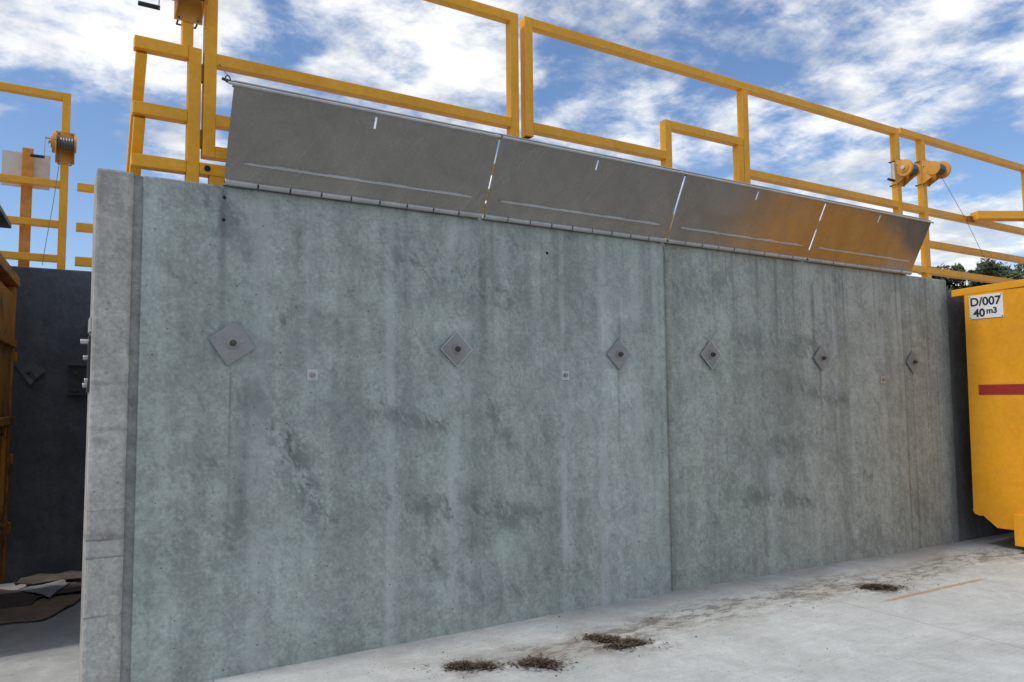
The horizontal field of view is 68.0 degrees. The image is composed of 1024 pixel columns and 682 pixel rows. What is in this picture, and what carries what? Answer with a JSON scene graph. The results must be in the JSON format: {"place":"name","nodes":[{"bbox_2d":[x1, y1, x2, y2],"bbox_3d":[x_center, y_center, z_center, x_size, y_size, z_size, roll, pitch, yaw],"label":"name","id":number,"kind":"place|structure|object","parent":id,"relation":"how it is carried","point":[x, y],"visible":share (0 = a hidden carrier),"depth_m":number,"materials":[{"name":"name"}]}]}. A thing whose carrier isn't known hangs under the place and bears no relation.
{"place":"outdoors","nodes":[
{"label":"outdoors","id":0,"kind":"place"},
{"bbox_2d":[0,532,1023,681],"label":"ground","id":1,"kind":"structure","parent":0,"point":[987,646],"depth_m":5.11,"materials":[{"name":"concrete"}]},
{"bbox_2d":[0,205,19,580],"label":"skip container","id":2,"kind":"object","parent":1,"relation":"on","point":[9,281],"visible":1,"depth_m":6.08,"materials":[{"name":"metal"}]},
{"bbox_2d":[0,281,13,573],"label":"end door","id":3,"kind":"structure","parent":2,"relation":"in","point":[6,297],"depth_m":6.05,"materials":[{"name":"paint"}]},
{"bbox_2d":[0,589,43,607],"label":"cardboard sheet","id":4,"kind":"object","parent":1,"relation":"on","point":[11,598],"visible":0.86,"depth_m":6.14,"materials":[{"name":"brown cardboard"}]},
{"bbox_2d":[18,580,68,597],"bbox_3d":[-3.853,2.088,6.412,0.530,0.020,0.378,-3,-5,32],"label":"cardboard sheet","id":5,"kind":"object","parent":4,"relation":"on","point":[48,590],"visible":1,"depth_m":6.39,"materials":[{"name":"white cardboard"}]},
{"bbox_2d":[0,594,80,623],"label":"cardboard sheet","id":6,"kind":"object","parent":1,"relation":"on","point":[43,608],"visible":0.93,"depth_m":5.84,"materials":[{"name":"brown cardboard"}]},
{"bbox_2d":[0,266,91,583],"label":"concrete wall panel","id":7,"kind":"structure","parent":1,"relation":"on","point":[47,482],"depth_m":7.04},
{"bbox_2d":[14,356,44,384],"bbox_3d":[-4.433,0.273,6.963,0.255,0.270,0.074,2,-5,-31],"label":"anchor plate","id":8,"kind":"object","parent":7,"relation":"attached to","point":[30,370],"visible":0.98,"depth_m":6.96,"materials":[{"name":"metal"}]},
{"bbox_2d":[0,82,70,269],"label":"railing","id":9,"kind":"object","parent":7,"relation":"on","point":[60,225],"visible":0.82,"depth_m":7.33,"materials":[{"name":"yellow metal"}]},
{"bbox_2d":[30,131,76,264],"bbox_3d":[-4.416,-1.389,7.282,0.377,1.330,0.313,2,-5,-31],"label":"hand winch","id":10,"kind":"object","parent":9,"relation":"attached to","point":[64,149],"visible":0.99,"depth_m":7.31,"materials":[{"name":"gold metal"}]},
{"bbox_2d":[66,364,87,395],"bbox_3d":[-4.079,0.369,7.170,0.220,0.291,0.069,2,-5,-31],"label":"bolted bracket","id":11,"kind":"object","parent":7,"relation":"attached to","point":[77,374],"visible":0.56,"depth_m":7.17,"materials":[{"name":"metal"}]},
{"bbox_2d":[14,570,81,584],"bbox_3d":[-4.116,2.115,6.791,0.562,0.043,0.326,2,-5,-31],"label":"cardboard sheet","id":12,"kind":"object","parent":1,"relation":"on","point":[44,578],"visible":0.91,"depth_m":6.72,"materials":[{"name":"brown cardboard"}]},
{"bbox_2d":[55,582,81,593],"bbox_3d":[-3.723,2.105,6.471,0.276,0.019,0.440,0,-4,-10],"label":"cardboard sheet","id":13,"kind":"object","parent":1,"relation":"on","point":[72,587],"visible":0.72,"depth_m":6.44,"materials":[{"name":"cardboard"}]},
{"bbox_2d":[79,168,142,681],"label":"concrete column","id":14,"kind":"structure","parent":1,"relation":"on","point":[107,581],"depth_m":4.23,"materials":[{"name":"grey concrete"}]},
{"bbox_2d":[80,317,91,392],"bbox_3d":[-2.422,0.081,4.301,0.052,0.420,0.160,2,-5,-31],"label":"bolted plate","id":15,"kind":"object","parent":14,"relation":"attached to","point":[86,384],"visible":1,"depth_m":4.26,"materials":[{"name":"metal"}]},
{"bbox_2d":[130,176,671,681],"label":"concrete wall panel","id":16,"kind":"structure","parent":1,"relation":"on","point":[392,476],"depth_m":5.04,"materials":[{"name":"grey concrete"}]},
{"bbox_2d":[208,321,254,365],"bbox_3d":[-1.676,0.012,4.558,0.275,0.275,0.060,2,-6,-33],"label":"anchor plate","id":17,"kind":"object","parent":16,"relation":"attached to","point":[231,343],"visible":1,"depth_m":4.57,"materials":[{"name":"metal"}]},
{"bbox_2d":[307,369,317,380],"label":"washer plate","id":18,"kind":"object","parent":16,"relation":"attached to","point":[312,374],"visible":1,"depth_m":4.82,"materials":[{"name":"metal"}]},
{"bbox_2d":[222,80,500,218],"bbox_3d":[-0.954,-1.211,4.998,1.827,0.578,0.384,2,-5,-31],"label":"steel flap","id":19,"kind":"object","parent":16,"relation":"attached to","point":[289,142],"visible":1,"depth_m":4.90,"materials":[{"name":"grey metal"}]},
{"bbox_2d":[440,331,472,367],"bbox_3d":[-0.381,0.056,5.351,0.259,0.259,0.060,2,-7,-33],"label":"anchor plate","id":20,"kind":"object","parent":16,"relation":"attached to","point":[456,349],"visible":1,"depth_m":5.36,"materials":[{"name":"metal"}]},
{"bbox_2d":[561,371,568,379],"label":"washer plate","id":21,"kind":"object","parent":16,"relation":"attached to","point":[564,375],"visible":1,"depth_m":5.84,"materials":[{"name":"metal"}]},
{"bbox_2d":[481,133,688,242],"bbox_3d":[0.599,-1.155,5.949,1.791,0.578,0.384,2,-5,-31],"label":"steel flap","id":22,"kind":"object","parent":16,"relation":"attached to","point":[542,184],"visible":1,"depth_m":5.85,"materials":[{"name":"grey metal"}]},
{"bbox_2d":[199,162,1014,283],"bbox_3d":[3.644,-0.822,8.124,13.110,0.159,0.075,2,-5,-31],"label":"bottom rail","id":23,"kind":"object","parent":16,"relation":"on","point":[214,175],"visible":0.25,"depth_m":8.83,"materials":[{"name":"yellow metal"}]},
{"bbox_2d":[126,21,210,182],"bbox_3d":[-2.247,-1.722,4.937,0.441,1.992,0.706,2,-5,-31],"label":"railing","id":24,"kind":"object","parent":23,"relation":"on","point":[189,116],"visible":0.81,"depth_m":4.64,"materials":[{"name":"yellow metal"}]},
{"bbox_2d":[138,0,208,28],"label":"hand winch","id":25,"kind":"object","parent":24,"relation":"attached to","point":[190,11],"visible":0.99,"depth_m":4.69,"materials":[{"name":"gold metal"}]},
{"bbox_2d":[200,0,518,200],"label":"railing gate","id":26,"kind":"structure","parent":24,"relation":"attached to","point":[212,121],"depth_m":5.22,"materials":[{"name":"yellow metal"}]},
{"bbox_2d":[219,64,233,82],"bbox_3d":[-1.757,-1.621,4.582,0.069,0.282,0.432,2,-5,-31],"label":"shackle","id":27,"kind":"object","parent":26,"relation":"attached to","point":[225,79],"visible":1,"depth_m":4.39,"materials":[{"name":"metal"}]},
{"bbox_2d":[520,16,902,229],"bbox_3d":[2.256,-1.732,7.344,5.085,1.564,0.075,2,-5,-31],"label":"railing","id":28,"kind":"object","parent":23,"relation":"on","point":[739,144],"visible":0.84,"depth_m":6.98,"materials":[{"name":"yellow metal"}]},
{"bbox_2d":[887,158,920,186],"bbox_3d":[4.360,-1.924,8.534,0.377,0.315,0.313,2,-5,-31],"label":"hand winch","id":29,"kind":"object","parent":28,"relation":"attached to","point":[905,172],"visible":1,"depth_m":8.52,"materials":[{"name":"gold metal"}]},
{"bbox_2d":[899,127,1023,266],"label":"railing","id":30,"kind":"object","parent":23,"relation":"on","point":[922,210],"visible":0.89,"depth_m":9.19,"materials":[{"name":"yellow metal"}]},
{"bbox_2d":[914,159,985,271],"bbox_3d":[5.253,-1.491,9.031,1.025,1.272,0.343,2,-5,-31],"label":"hand winch","id":31,"kind":"object","parent":30,"relation":"attached to","point":[932,172],"visible":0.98,"depth_m":8.81,"materials":[{"name":"gold metal"}]},
{"bbox_2d":[967,211,1023,222],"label":"swing arm","id":32,"kind":"object","parent":30,"relation":"attached to","point":[996,216],"visible":1,"depth_m":9.27},
{"bbox_2d":[606,339,630,369],"bbox_3d":[0.876,0.107,6.120,0.252,0.252,0.060,2,-7,-33],"label":"anchor plate","id":33,"kind":"object","parent":16,"relation":"attached to","point":[618,354],"visible":1,"depth_m":6.12,"materials":[{"name":"metal"}]},
{"bbox_2d":[421,657,511,673],"bbox_3d":[-0.278,1.950,4.578,0.560,0.048,0.250,-1,-4,6],"label":"leaf litter pile","id":34,"kind":"object","parent":1,"relation":"on","point":[461,665],"visible":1,"depth_m":4.55,"materials":[{"name":"brown plant"}]},
{"bbox_2d":[7,560,1016,680],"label":"grit","id":35,"kind":"object","parent":1,"relation":"on","point":[714,623],"visible":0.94,"depth_m":5.57,"materials":[{"name":"grey gravel"}]},
{"bbox_2d":[492,653,574,671],"bbox_3d":[0.142,1.949,4.635,0.521,0.060,0.354,-1,-4,10],"label":"leaf litter pile","id":36,"kind":"object","parent":1,"relation":"on","point":[538,661],"visible":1,"depth_m":4.59,"materials":[{"name":"brown plant"}]},
{"bbox_2d":[574,633,667,652],"bbox_3d":[0.693,1.969,4.987,0.661,0.054,0.377,-1,-4,11],"label":"leaf litter pile","id":37,"kind":"object","parent":1,"relation":"on","point":[621,644],"visible":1,"depth_m":4.98,"materials":[{"name":"brown plant"}]},
{"bbox_2d":[663,244,958,590],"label":"concrete wall panel","id":38,"kind":"structure","parent":1,"relation":"on","point":[786,454],"depth_m":7.28,"materials":[{"name":"grey concrete"}]},
{"bbox_2d":[700,340,721,369],"bbox_3d":[1.766,0.120,6.667,0.259,0.259,0.060,2,-7,-33],"label":"anchor plate","id":39,"kind":"object","parent":38,"relation":"attached to","point":[710,354],"visible":1,"depth_m":6.67,"materials":[{"name":"metal"}]},
{"bbox_2d":[663,170,828,260],"bbox_3d":[2.143,-1.100,6.895,1.832,0.578,0.384,2,-5,-31],"label":"steel flap","id":40,"kind":"object","parent":38,"relation":"on","point":[718,214],"visible":0.99,"depth_m":6.80,"materials":[{"name":"grey metal"}]},
{"bbox_2d":[813,346,829,370],"bbox_3d":[3.065,0.168,7.462,0.252,0.252,0.060,2,-7,-33],"label":"anchor plate","id":41,"kind":"object","parent":38,"relation":"attached to","point":[821,358],"visible":1,"depth_m":7.46,"materials":[{"name":"metal"}]},
{"bbox_2d":[802,199,933,274],"bbox_3d":[3.683,-1.045,7.838,1.777,0.578,0.384,2,-5,-31],"label":"steel flap","id":42,"kind":"object","parent":38,"relation":"on","point":[855,236],"visible":1,"depth_m":7.75,"materials":[{"name":"grey metal"}]},
{"bbox_2d":[880,376,885,382],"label":"washer plate","id":43,"kind":"object","parent":38,"relation":"attached to","point":[883,379],"visible":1,"depth_m":7.99,"materials":[{"name":"metal"}]},
{"bbox_2d":[906,351,918,372],"bbox_3d":[4.392,0.229,8.273,0.245,0.245,0.060,2,-7,-33],"label":"anchor plate","id":44,"kind":"object","parent":38,"relation":"attached to","point":[912,361],"visible":1,"depth_m":8.27,"materials":[{"name":"metal"}]},
{"bbox_2d":[852,582,914,592],"bbox_3d":[3.104,2.068,6.398,0.598,0.059,0.349,0,-4,-8],"label":"leaf litter pile","id":45,"kind":"object","parent":1,"relation":"on","point":[881,587],"visible":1,"depth_m":6.38,"materials":[{"name":"brown plant"}]},
{"bbox_2d":[946,290,1013,540],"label":"concrete wall panel","id":46,"kind":"structure","parent":1,"relation":"on","point":[972,524],"depth_m":8.78,"materials":[{"name":"grey concrete"}]},
{"bbox_2d":[951,279,1023,549],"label":"skip container","id":47,"kind":"object","parent":1,"relation":"on","point":[994,320],"visible":1,"depth_m":8.16,"materials":[{"name":"yellow metal"}]},
{"bbox_2d":[0,0,1023,287],"label":"sky","id":48,"kind":"structure","parent":0,"point":[952,71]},
{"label":"upper yard","id":49,"kind":"structure","parent":0,"visible":0},
{"bbox_2d":[1,147,50,266],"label":"board sign","id":50,"kind":"object","parent":49,"relation":"on","point":[23,163],"visible":0.6,"depth_m":7.37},
{"bbox_2d":[75,183,93,266],"bbox_3d":[-3.487,-1.516,7.983,1.888,1.786,0.075,2,-5,-31],"label":"railing","id":51,"kind":"object","parent":49,"relation":"on","point":[84,228],"visible":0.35,"depth_m":7.47,"materials":[{"name":"yellow metal"}]},
{"bbox_2d":[917,263,966,290],"bbox_3d":[22.403,-1.342,39.221,3.104,5.580,3.336,-2,-5,24],"label":"tree","id":52,"kind":"object","parent":49,"relation":"on","point":[950,286],"visible":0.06,"depth_m":39.46,"materials":[{"name":"green plant"}]},
{"bbox_2d":[966,258,1000,287],"bbox_3d":[23.897,-1.479,38.168,2.472,5.669,2.520,-2,-4,14],"label":"tree","id":53,"kind":"object","parent":49,"relation":"on","point":[986,266],"visible":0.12,"depth_m":37.75,"materials":[{"name":"green plant"}]},
{"bbox_2d":[983,265,1014,284],"bbox_3d":[24.352,-1.235,38.114,2.532,5.166,2.324,2,-5,-31],"label":"tree","id":54,"kind":"object","parent":49,"relation":"on","point":[1005,271],"visible":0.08,"depth_m":37.86,"materials":[{"name":"green plant"}]},
{"bbox_2d":[996,262,1023,279],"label":"tree","id":55,"kind":"object","parent":49,"relation":"on","point":[1017,272],"visible":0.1,"depth_m":37.89,"materials":[{"name":"green plant"}]}
]}

